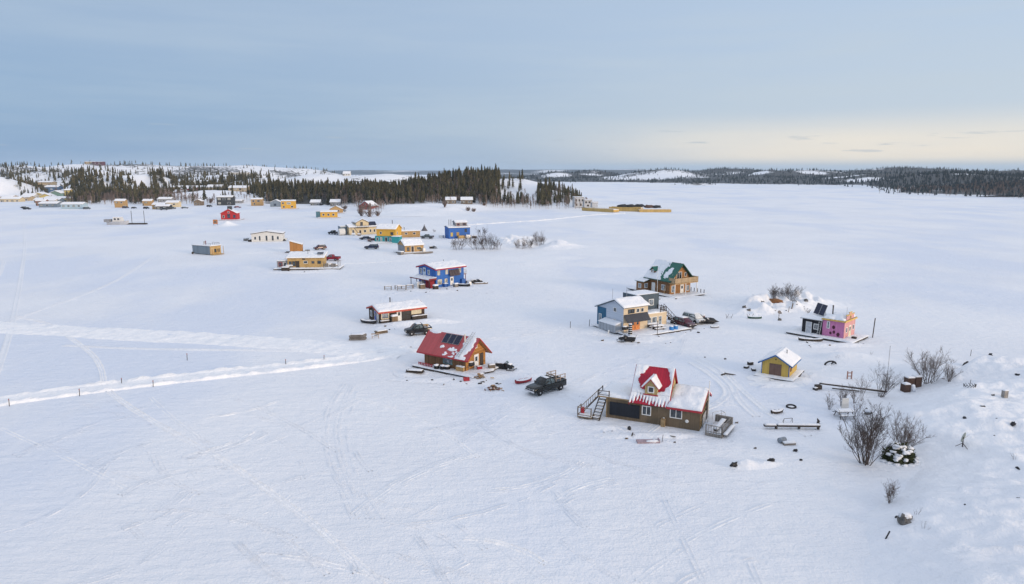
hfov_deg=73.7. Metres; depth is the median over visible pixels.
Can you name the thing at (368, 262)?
sled track
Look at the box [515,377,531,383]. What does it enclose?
sled boat
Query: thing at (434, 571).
sled track
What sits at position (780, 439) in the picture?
drum
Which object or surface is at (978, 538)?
snow hill
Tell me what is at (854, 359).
snow drift
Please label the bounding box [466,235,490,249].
bare bush
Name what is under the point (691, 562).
sled track
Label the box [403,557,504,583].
sled track
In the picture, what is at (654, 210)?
barge
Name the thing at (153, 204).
houseboat
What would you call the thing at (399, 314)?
door
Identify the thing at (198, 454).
sled track
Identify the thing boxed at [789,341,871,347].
snow drift
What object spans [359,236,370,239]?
parked car
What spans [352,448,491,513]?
sled track
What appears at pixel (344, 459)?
sled track
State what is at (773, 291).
bare bush
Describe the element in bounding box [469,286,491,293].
footpath
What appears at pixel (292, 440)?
sled track
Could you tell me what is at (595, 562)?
sled track
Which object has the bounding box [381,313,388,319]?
window
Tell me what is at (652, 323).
picnic table
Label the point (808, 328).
door
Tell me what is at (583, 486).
sled track
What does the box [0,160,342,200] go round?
town hill forest
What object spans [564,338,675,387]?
sled track
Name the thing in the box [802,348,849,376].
footpath
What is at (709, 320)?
tarp heap
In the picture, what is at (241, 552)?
sled track
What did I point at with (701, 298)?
snow drift
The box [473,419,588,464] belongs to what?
sled track
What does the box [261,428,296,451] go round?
sled track
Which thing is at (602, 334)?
snow drift
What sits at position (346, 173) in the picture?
town building
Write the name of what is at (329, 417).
sled track
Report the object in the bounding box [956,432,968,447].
satellite dish
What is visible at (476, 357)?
door
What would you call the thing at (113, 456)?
sled track
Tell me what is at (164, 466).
sled track
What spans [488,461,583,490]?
sled track
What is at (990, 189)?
trees
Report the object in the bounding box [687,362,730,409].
sled track
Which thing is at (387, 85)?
sky
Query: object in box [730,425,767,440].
footpath
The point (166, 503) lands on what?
sled track
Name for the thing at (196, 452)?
sled track
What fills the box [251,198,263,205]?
tan lookout hut
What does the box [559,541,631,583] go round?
sled track
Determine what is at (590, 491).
sled track
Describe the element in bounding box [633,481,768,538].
sled track
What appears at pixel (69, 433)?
sled track
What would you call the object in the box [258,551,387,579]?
sled track
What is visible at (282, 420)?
sled track
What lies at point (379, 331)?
plank stack
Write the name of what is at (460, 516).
sled track
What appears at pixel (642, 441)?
buried sled
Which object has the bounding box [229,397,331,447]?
sled track
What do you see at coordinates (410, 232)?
flat roof shack
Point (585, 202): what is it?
point lodge
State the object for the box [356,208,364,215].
brush clump
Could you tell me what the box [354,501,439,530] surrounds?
sled track
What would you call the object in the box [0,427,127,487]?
sled track
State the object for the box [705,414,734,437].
porch dock
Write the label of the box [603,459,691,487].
sled track
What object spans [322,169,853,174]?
distant ridge
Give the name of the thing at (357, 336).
log stack
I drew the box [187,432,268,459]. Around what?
sled track
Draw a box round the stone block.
[814,384,821,389]
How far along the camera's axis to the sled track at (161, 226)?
355.30 m
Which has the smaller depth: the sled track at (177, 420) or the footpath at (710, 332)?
the sled track at (177, 420)
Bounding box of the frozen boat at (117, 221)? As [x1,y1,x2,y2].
[104,217,128,224]
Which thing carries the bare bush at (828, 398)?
on the frozen lake snow
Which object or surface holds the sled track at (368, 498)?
on the frozen lake snow
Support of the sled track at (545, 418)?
on the frozen lake snow
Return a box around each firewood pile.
[474,373,493,378]
[484,385,503,390]
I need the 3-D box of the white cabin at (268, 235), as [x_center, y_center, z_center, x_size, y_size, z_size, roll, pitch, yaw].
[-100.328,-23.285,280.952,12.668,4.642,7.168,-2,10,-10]
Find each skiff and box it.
[360,318,376,323]
[458,283,469,286]
[770,408,783,413]
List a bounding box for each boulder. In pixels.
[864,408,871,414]
[897,511,912,524]
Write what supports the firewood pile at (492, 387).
on the frozen lake snow
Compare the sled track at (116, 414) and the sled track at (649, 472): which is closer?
the sled track at (649, 472)
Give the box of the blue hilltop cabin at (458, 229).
[444,220,470,238]
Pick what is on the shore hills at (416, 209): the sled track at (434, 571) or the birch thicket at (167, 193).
the birch thicket at (167, 193)
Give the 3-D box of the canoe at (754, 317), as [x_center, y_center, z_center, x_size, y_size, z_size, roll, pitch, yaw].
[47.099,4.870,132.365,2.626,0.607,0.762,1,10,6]
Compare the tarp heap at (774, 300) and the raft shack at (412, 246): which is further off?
the raft shack at (412, 246)
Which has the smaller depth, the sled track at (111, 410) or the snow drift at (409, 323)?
the sled track at (111, 410)
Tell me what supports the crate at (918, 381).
on the frozen lake snow
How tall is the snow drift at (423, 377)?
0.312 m
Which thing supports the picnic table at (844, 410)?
on the frozen lake snow
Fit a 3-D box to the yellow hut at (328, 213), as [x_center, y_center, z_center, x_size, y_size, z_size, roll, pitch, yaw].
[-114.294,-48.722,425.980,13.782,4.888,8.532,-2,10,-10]
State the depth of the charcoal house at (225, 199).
582.67 m
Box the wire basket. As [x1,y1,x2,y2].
[963,380,976,387]
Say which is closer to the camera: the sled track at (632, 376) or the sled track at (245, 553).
the sled track at (245, 553)
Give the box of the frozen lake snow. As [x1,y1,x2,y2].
[0,175,1023,583]
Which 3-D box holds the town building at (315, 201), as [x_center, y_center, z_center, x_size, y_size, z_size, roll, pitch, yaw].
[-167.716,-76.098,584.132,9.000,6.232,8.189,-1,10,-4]
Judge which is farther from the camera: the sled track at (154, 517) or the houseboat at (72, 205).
the houseboat at (72, 205)
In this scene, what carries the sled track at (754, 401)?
on the frozen lake snow
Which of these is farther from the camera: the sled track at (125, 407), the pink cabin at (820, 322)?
the pink cabin at (820, 322)
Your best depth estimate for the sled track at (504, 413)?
80.12 m
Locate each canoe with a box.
[748,315,761,318]
[798,337,822,341]
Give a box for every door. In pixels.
[397,312,401,320]
[450,277,453,284]
[474,354,478,367]
[635,322,639,329]
[651,282,654,290]
[680,284,683,292]
[769,363,781,375]
[805,321,811,332]
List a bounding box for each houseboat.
[35,198,48,205]
[38,201,61,206]
[61,202,87,208]
[114,199,127,207]
[142,198,153,205]
[151,202,166,208]
[155,204,172,208]
[157,197,174,201]
[166,200,180,206]
[410,260,466,288]
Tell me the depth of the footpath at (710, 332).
121.47 m
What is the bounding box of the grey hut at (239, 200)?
[235,199,243,202]
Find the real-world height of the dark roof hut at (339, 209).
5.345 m
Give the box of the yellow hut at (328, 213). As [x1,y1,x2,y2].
[318,210,339,217]
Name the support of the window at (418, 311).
in the brown cabin at (390, 311)
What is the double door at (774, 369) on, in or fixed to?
in the yellow shed
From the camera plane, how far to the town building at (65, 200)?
640.20 m
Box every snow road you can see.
[0,321,410,359]
[0,345,417,405]
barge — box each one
[582,207,618,211]
[609,206,642,211]
[638,209,670,211]
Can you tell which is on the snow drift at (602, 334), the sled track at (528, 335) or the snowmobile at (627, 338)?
the snowmobile at (627, 338)
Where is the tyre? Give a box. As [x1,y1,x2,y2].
[786,404,796,408]
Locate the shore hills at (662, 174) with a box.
[501,167,1023,196]
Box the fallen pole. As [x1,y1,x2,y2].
[819,382,885,391]
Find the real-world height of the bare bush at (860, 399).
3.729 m
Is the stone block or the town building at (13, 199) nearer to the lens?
the stone block
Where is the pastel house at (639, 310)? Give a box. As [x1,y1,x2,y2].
[591,290,691,336]
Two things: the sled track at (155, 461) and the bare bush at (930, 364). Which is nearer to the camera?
the sled track at (155, 461)
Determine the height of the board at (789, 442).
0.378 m
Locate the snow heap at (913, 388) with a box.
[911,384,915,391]
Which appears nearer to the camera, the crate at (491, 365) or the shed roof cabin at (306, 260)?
the crate at (491, 365)
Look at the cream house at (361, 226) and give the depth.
309.87 m
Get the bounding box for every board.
[782,440,795,445]
[841,398,848,407]
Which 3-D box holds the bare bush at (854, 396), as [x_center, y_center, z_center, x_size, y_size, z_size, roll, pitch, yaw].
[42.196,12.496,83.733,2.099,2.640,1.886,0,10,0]
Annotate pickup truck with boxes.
[326,254,340,260]
[328,230,337,234]
[404,322,431,335]
[420,234,433,238]
[525,370,566,395]
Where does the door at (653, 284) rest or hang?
in the timber house at (665, 278)
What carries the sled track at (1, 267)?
on the frozen lake snow
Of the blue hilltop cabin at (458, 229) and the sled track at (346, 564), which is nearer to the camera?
the sled track at (346, 564)
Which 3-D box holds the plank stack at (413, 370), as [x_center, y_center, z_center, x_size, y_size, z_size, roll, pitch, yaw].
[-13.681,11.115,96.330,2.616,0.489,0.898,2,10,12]
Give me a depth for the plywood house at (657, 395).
77.18 m
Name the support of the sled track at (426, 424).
on the frozen lake snow
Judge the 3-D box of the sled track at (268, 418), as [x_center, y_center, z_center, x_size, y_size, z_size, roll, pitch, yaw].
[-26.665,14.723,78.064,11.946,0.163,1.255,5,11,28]
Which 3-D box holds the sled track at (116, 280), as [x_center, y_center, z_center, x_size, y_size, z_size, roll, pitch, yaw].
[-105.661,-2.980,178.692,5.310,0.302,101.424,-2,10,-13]
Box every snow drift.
[214,221,239,225]
[243,236,480,255]
[268,269,346,273]
[371,318,464,329]
[386,370,509,386]
[406,286,480,292]
[457,234,553,251]
[532,239,589,250]
[576,327,676,343]
[586,424,697,438]
[634,290,719,302]
[724,459,782,469]
[746,375,812,387]
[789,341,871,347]
[807,351,903,366]
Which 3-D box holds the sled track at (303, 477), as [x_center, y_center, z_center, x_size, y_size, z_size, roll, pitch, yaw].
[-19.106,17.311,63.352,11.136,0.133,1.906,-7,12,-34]
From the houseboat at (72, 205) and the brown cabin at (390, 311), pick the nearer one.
the brown cabin at (390, 311)
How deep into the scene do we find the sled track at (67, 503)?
58.34 m
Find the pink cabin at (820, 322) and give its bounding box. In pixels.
[785,303,875,342]
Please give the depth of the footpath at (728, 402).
85.38 m
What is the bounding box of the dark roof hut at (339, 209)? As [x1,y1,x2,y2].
[329,205,344,212]
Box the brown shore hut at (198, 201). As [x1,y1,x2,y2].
[194,199,203,204]
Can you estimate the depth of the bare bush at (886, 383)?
85.83 m
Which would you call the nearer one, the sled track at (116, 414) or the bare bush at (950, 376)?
the sled track at (116, 414)
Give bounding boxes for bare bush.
[450,236,467,249]
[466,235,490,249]
[476,225,487,235]
[477,233,498,249]
[514,240,529,248]
[522,235,533,247]
[532,230,543,245]
[768,286,779,297]
[776,283,804,299]
[825,389,836,409]
[836,387,850,405]
[837,398,907,465]
[848,383,863,402]
[856,376,873,400]
[872,362,907,397]
[882,409,935,446]
[883,478,900,503]
[904,347,957,383]
[943,366,962,381]
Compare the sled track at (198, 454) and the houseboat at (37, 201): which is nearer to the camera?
the sled track at (198, 454)
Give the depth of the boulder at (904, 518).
53.73 m
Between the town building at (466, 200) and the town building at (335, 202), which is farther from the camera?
the town building at (335, 202)
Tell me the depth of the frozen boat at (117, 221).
368.25 m
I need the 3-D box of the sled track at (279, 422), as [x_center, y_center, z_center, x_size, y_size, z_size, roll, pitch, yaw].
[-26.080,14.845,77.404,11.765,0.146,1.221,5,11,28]
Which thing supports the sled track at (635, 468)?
on the frozen lake snow
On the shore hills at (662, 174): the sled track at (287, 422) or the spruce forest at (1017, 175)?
the spruce forest at (1017, 175)
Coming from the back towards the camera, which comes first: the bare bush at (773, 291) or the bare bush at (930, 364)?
the bare bush at (773, 291)
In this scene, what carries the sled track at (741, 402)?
on the frozen lake snow
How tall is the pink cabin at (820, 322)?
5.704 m
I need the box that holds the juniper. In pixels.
[880,442,920,466]
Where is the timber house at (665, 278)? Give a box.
[627,259,706,297]
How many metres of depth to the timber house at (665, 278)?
157.52 m
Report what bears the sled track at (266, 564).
on the frozen lake snow
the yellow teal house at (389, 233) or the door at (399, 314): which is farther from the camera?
the yellow teal house at (389, 233)
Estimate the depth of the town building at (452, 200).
541.87 m
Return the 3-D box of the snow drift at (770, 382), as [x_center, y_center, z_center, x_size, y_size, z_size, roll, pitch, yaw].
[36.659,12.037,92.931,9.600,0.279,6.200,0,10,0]
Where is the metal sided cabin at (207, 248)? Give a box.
[192,241,223,254]
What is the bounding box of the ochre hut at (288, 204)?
[279,200,297,208]
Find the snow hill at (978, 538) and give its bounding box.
[849,355,1023,583]
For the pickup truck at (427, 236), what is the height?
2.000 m
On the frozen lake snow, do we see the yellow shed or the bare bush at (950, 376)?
the yellow shed
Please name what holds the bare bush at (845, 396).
on the frozen lake snow
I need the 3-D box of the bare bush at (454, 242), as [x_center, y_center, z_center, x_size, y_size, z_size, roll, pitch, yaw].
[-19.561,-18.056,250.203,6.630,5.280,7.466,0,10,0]
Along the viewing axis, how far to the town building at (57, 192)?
708.30 m
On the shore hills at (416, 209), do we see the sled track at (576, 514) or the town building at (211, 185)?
the town building at (211, 185)
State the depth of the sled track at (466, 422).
77.27 m
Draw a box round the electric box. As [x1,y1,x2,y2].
[1001,389,1008,397]
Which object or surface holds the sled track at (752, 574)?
on the frozen lake snow
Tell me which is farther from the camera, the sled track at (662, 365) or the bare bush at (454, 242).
the bare bush at (454, 242)
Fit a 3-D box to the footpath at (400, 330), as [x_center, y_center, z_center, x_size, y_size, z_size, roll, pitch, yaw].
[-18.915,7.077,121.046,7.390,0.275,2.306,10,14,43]
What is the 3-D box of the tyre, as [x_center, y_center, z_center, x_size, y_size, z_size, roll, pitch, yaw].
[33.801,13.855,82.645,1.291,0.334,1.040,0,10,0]
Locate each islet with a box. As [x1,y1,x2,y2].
[677,183,712,184]
[718,290,852,316]
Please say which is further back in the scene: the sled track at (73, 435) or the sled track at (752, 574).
the sled track at (73, 435)
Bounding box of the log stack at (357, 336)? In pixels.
[349,332,366,339]
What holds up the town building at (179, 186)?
on the shore hills at (416, 209)
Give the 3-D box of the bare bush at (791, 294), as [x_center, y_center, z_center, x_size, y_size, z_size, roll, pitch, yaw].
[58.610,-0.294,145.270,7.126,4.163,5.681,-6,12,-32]
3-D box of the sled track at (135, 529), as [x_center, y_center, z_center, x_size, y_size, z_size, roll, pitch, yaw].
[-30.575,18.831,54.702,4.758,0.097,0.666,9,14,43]
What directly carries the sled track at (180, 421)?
on the frozen lake snow
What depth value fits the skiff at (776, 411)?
80.53 m
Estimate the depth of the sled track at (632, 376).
94.19 m
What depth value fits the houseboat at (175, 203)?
553.94 m
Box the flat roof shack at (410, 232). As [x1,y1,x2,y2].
[401,229,420,236]
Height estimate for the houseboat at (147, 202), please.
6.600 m
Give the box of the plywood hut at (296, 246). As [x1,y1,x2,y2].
[285,240,309,252]
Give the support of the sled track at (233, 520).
on the frozen lake snow
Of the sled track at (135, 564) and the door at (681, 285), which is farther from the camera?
the door at (681, 285)
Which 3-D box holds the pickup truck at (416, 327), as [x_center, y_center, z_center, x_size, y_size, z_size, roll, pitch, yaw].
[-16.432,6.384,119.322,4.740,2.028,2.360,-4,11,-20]
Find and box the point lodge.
[572,196,597,206]
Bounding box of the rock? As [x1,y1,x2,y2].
[730,461,737,466]
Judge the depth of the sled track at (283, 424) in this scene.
76.96 m
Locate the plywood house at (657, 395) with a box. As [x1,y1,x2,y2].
[577,364,711,430]
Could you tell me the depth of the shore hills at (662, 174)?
1849.23 m
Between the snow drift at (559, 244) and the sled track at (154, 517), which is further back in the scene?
the snow drift at (559, 244)
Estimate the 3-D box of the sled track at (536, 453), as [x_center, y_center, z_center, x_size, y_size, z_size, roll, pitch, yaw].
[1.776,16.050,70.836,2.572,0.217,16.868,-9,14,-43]
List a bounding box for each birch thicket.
[25,170,586,210]
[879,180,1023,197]
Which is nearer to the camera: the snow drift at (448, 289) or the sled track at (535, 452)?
the sled track at (535, 452)
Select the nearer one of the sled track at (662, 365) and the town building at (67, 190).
the sled track at (662, 365)
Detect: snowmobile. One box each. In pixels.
[494,361,516,370]
[617,334,636,341]
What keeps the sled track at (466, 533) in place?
on the frozen lake snow
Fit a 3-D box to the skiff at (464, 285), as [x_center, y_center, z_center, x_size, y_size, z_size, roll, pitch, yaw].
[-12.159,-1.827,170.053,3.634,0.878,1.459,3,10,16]
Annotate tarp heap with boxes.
[703,317,718,323]
[769,298,783,302]
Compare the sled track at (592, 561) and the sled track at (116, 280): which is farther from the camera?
the sled track at (116, 280)
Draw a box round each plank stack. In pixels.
[374,329,387,333]
[406,368,424,372]
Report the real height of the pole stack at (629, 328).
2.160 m
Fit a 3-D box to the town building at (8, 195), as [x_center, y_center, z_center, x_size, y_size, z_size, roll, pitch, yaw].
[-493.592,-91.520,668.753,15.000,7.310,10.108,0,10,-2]
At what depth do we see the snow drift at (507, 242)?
258.63 m
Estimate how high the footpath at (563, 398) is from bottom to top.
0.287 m
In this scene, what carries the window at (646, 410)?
in the plywood house at (657, 395)
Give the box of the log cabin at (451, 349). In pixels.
[410,329,498,377]
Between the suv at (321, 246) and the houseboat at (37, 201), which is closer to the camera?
the suv at (321, 246)
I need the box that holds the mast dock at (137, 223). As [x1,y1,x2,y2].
[128,211,147,223]
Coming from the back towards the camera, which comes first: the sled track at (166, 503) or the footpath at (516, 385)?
the footpath at (516, 385)
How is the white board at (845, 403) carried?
on the frozen lake snow
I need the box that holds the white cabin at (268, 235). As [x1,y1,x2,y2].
[250,229,284,241]
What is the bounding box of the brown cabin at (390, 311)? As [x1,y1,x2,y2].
[366,298,427,322]
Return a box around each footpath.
[380,292,400,302]
[388,355,407,377]
[391,329,418,335]
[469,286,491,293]
[484,380,503,399]
[496,379,527,391]
[506,369,598,414]
[548,394,612,432]
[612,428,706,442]
[641,332,685,345]
[692,328,735,333]
[709,384,766,416]
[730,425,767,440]
[797,383,840,412]
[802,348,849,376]
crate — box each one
[281,266,289,270]
[418,284,424,288]
[488,363,494,370]
[900,382,910,391]
[904,376,915,384]
[912,374,922,387]
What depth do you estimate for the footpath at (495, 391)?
88.63 m
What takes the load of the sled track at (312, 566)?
on the frozen lake snow
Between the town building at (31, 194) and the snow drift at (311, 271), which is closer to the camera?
the snow drift at (311, 271)
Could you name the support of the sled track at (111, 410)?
on the frozen lake snow
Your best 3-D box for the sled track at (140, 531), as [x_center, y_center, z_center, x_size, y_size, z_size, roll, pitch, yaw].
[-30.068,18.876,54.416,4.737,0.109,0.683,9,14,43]
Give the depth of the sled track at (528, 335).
118.63 m
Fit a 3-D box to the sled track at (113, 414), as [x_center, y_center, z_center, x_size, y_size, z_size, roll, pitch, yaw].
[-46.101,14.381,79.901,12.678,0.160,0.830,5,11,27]
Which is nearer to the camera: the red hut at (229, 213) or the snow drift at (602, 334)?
the snow drift at (602, 334)
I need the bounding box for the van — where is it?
[682,311,705,323]
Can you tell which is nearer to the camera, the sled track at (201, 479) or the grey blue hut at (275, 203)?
the sled track at (201, 479)
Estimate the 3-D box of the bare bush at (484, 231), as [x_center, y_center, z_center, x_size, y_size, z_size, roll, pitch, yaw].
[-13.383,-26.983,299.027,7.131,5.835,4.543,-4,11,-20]
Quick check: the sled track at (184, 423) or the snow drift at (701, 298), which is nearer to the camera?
the sled track at (184, 423)
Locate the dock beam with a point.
(817, 425)
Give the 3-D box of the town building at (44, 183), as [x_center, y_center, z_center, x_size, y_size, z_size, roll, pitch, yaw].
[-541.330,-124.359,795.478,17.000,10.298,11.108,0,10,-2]
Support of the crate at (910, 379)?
on the frozen lake snow
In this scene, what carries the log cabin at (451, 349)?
on the frozen lake snow
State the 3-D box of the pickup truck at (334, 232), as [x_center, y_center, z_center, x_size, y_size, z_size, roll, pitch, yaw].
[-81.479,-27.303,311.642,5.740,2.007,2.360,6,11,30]
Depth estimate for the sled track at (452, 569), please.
48.61 m
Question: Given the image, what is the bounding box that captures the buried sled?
[636,437,662,443]
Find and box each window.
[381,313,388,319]
[411,309,420,313]
[443,358,451,364]
[642,405,650,415]
[670,409,681,418]
[676,272,681,278]
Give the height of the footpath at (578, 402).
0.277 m
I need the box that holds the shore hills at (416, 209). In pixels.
[0,164,598,216]
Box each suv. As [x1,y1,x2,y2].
[313,244,326,249]
[364,244,378,248]
[672,315,696,327]
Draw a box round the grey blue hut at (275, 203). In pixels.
[270,199,280,206]
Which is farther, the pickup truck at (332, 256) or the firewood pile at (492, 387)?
the pickup truck at (332, 256)
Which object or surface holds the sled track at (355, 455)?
on the frozen lake snow
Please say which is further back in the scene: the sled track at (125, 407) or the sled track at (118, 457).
the sled track at (125, 407)
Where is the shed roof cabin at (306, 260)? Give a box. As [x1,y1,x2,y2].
[273,251,343,269]
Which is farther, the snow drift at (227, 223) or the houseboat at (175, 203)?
the houseboat at (175, 203)
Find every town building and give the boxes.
[0,195,16,197]
[0,196,25,201]
[21,193,38,197]
[22,196,34,200]
[38,181,56,188]
[38,193,55,197]
[44,185,62,192]
[44,197,64,201]
[46,196,72,201]
[50,190,63,195]
[64,188,72,195]
[92,161,105,165]
[171,185,204,189]
[206,184,224,189]
[228,185,249,192]
[310,199,321,204]
[330,199,341,205]
[343,171,350,175]
[445,197,456,203]
[460,197,472,203]
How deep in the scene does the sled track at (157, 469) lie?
64.18 m
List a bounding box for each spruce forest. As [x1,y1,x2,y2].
[4,161,581,205]
[500,165,1023,196]
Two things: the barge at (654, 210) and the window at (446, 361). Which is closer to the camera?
the window at (446, 361)
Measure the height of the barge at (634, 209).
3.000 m
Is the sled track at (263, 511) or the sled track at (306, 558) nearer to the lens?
the sled track at (306, 558)
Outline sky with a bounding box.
[0,0,1023,170]
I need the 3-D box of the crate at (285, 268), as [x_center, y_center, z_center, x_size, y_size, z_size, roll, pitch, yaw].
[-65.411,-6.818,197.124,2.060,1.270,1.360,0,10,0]
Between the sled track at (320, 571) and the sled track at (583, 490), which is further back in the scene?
the sled track at (583, 490)
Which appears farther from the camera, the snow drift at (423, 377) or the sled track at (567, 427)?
the snow drift at (423, 377)
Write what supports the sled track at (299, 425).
on the frozen lake snow
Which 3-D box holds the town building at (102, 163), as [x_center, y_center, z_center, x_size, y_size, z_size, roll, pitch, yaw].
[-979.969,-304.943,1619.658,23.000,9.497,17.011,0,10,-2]
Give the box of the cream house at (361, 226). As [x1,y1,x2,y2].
[338,218,376,234]
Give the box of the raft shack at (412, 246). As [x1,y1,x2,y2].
[394,238,432,254]
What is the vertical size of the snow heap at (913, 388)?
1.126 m
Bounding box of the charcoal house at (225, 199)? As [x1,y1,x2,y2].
[216,195,234,204]
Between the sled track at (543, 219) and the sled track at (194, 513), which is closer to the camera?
the sled track at (194, 513)
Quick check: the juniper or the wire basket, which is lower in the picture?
the juniper
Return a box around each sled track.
[0,214,25,372]
[0,258,5,275]
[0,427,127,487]
[1,465,110,532]
[6,258,151,321]
[12,406,146,454]
[14,316,386,583]
[17,408,150,456]
[43,442,201,494]
[48,226,294,227]
[64,345,335,350]
[71,525,183,583]
[77,402,142,420]
[77,438,145,469]
[77,527,186,583]
[81,443,142,471]
[84,406,151,424]
[86,404,151,422]
[86,442,152,473]
[107,400,144,416]
[117,517,143,538]
[118,490,184,526]
[119,466,222,494]
[122,491,191,530]
[123,468,225,496]
[127,492,197,530]
[127,518,145,539]
[138,507,291,534]
[147,451,177,482]
[147,509,295,539]
[148,397,203,440]
[151,453,193,491]
[152,399,208,442]
[155,455,200,492]
[156,401,212,444]
[168,504,228,525]
[180,431,255,455]
[182,430,263,457]
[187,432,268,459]
[188,465,220,495]
[208,400,278,417]
[216,512,318,571]
[226,516,323,572]
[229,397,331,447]
[229,495,293,523]
[232,541,293,583]
[233,399,332,449]
[237,542,286,582]
[238,520,328,575]
[239,398,355,449]
[240,400,359,452]
[241,402,338,451]
[246,545,295,583]
[247,412,319,428]
[247,466,363,496]
[251,415,327,433]
[253,414,318,431]
[255,549,384,578]
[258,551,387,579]
[259,399,305,478]
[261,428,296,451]
[277,554,391,583]
[322,383,353,518]
[325,384,358,518]
[333,385,368,518]
[337,386,374,518]
[337,482,435,514]
[339,545,359,572]
[340,547,355,570]
[342,260,399,263]
[345,388,384,518]
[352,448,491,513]
[353,451,372,471]
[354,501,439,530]
[356,398,478,456]
[356,450,495,515]
[360,452,499,517]
[381,519,467,554]
[391,482,556,526]
[395,553,513,583]
[397,462,442,489]
[399,555,509,583]
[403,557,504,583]
[411,535,448,583]
[414,323,595,348]
[414,536,451,583]
[420,404,509,433]
[420,559,465,573]
[423,542,454,583]
[425,562,469,575]
[433,406,513,432]
[448,520,486,549]
[455,378,582,440]
[457,376,576,434]
[459,380,586,442]
[463,536,542,562]
[468,213,624,224]
[468,538,547,565]
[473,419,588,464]
[477,423,591,466]
[479,459,579,488]
[482,326,588,340]
[484,423,597,468]
[486,464,586,492]
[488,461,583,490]
[495,545,542,578]
[508,409,578,436]
[547,419,585,434]
[551,490,581,524]
[553,477,611,502]
[553,479,615,504]
[554,492,585,527]
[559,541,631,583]
[560,481,618,506]
[562,494,589,528]
[563,336,678,389]
[563,543,618,580]
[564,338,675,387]
[571,545,626,580]
[580,339,685,396]
[585,339,686,397]
[590,452,680,483]
[592,454,689,485]
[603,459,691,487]
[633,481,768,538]
[635,522,737,582]
[648,403,738,431]
[662,500,705,583]
[674,557,757,583]
[683,503,772,543]
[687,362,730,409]
[692,359,758,416]
[697,357,810,435]
[745,556,762,583]
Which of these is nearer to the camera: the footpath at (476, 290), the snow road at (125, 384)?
the snow road at (125, 384)
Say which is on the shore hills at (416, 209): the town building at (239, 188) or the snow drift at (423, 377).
the town building at (239, 188)
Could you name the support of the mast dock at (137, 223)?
on the frozen lake snow
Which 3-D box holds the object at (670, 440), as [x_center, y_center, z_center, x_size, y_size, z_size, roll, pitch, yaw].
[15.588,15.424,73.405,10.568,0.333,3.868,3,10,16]
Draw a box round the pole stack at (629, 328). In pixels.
[628,323,631,334]
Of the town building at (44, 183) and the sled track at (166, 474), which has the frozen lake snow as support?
the sled track at (166, 474)
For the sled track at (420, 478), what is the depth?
63.30 m
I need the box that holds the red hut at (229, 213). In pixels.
[218,206,242,219]
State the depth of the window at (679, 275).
156.52 m
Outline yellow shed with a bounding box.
[753,346,803,380]
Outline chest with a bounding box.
[455,365,464,371]
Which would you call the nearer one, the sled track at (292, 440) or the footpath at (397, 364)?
the sled track at (292, 440)
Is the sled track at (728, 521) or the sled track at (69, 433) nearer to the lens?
the sled track at (728, 521)
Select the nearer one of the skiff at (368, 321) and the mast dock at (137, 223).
the skiff at (368, 321)
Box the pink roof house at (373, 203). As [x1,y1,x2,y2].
[358,200,377,209]
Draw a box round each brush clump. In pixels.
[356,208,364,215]
[363,210,375,216]
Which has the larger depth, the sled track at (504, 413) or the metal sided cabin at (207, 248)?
the metal sided cabin at (207, 248)
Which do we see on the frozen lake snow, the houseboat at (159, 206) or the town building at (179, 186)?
the houseboat at (159, 206)
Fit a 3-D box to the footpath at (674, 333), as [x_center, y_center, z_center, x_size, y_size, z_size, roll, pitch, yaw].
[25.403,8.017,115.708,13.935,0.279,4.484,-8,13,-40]
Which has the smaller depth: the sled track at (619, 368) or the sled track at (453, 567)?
the sled track at (453, 567)
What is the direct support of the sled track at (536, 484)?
on the frozen lake snow
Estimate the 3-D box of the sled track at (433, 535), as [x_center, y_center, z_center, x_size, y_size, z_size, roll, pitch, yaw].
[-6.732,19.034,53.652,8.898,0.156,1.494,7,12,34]
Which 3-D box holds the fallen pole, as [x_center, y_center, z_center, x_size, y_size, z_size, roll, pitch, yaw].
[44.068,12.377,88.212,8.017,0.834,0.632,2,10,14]
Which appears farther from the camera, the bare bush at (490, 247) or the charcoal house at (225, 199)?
the charcoal house at (225, 199)
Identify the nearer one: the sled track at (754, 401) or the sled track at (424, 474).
the sled track at (424, 474)
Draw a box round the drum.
[777,437,786,442]
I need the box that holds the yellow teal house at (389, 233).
[372,220,401,242]
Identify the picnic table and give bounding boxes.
[647,322,658,327]
[651,324,665,329]
[832,408,856,419]
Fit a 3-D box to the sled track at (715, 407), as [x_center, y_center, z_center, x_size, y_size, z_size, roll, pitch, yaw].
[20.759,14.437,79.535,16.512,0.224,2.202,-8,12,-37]
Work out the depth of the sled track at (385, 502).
58.43 m
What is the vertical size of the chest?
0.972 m
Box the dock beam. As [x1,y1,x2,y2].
[763,423,820,429]
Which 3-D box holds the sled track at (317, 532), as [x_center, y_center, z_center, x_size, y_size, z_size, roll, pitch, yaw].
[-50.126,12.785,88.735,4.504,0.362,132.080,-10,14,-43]
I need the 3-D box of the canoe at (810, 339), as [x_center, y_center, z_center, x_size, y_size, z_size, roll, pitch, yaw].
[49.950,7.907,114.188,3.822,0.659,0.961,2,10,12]
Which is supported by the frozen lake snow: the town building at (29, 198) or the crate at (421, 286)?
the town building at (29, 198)
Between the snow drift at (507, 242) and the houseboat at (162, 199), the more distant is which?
the houseboat at (162, 199)

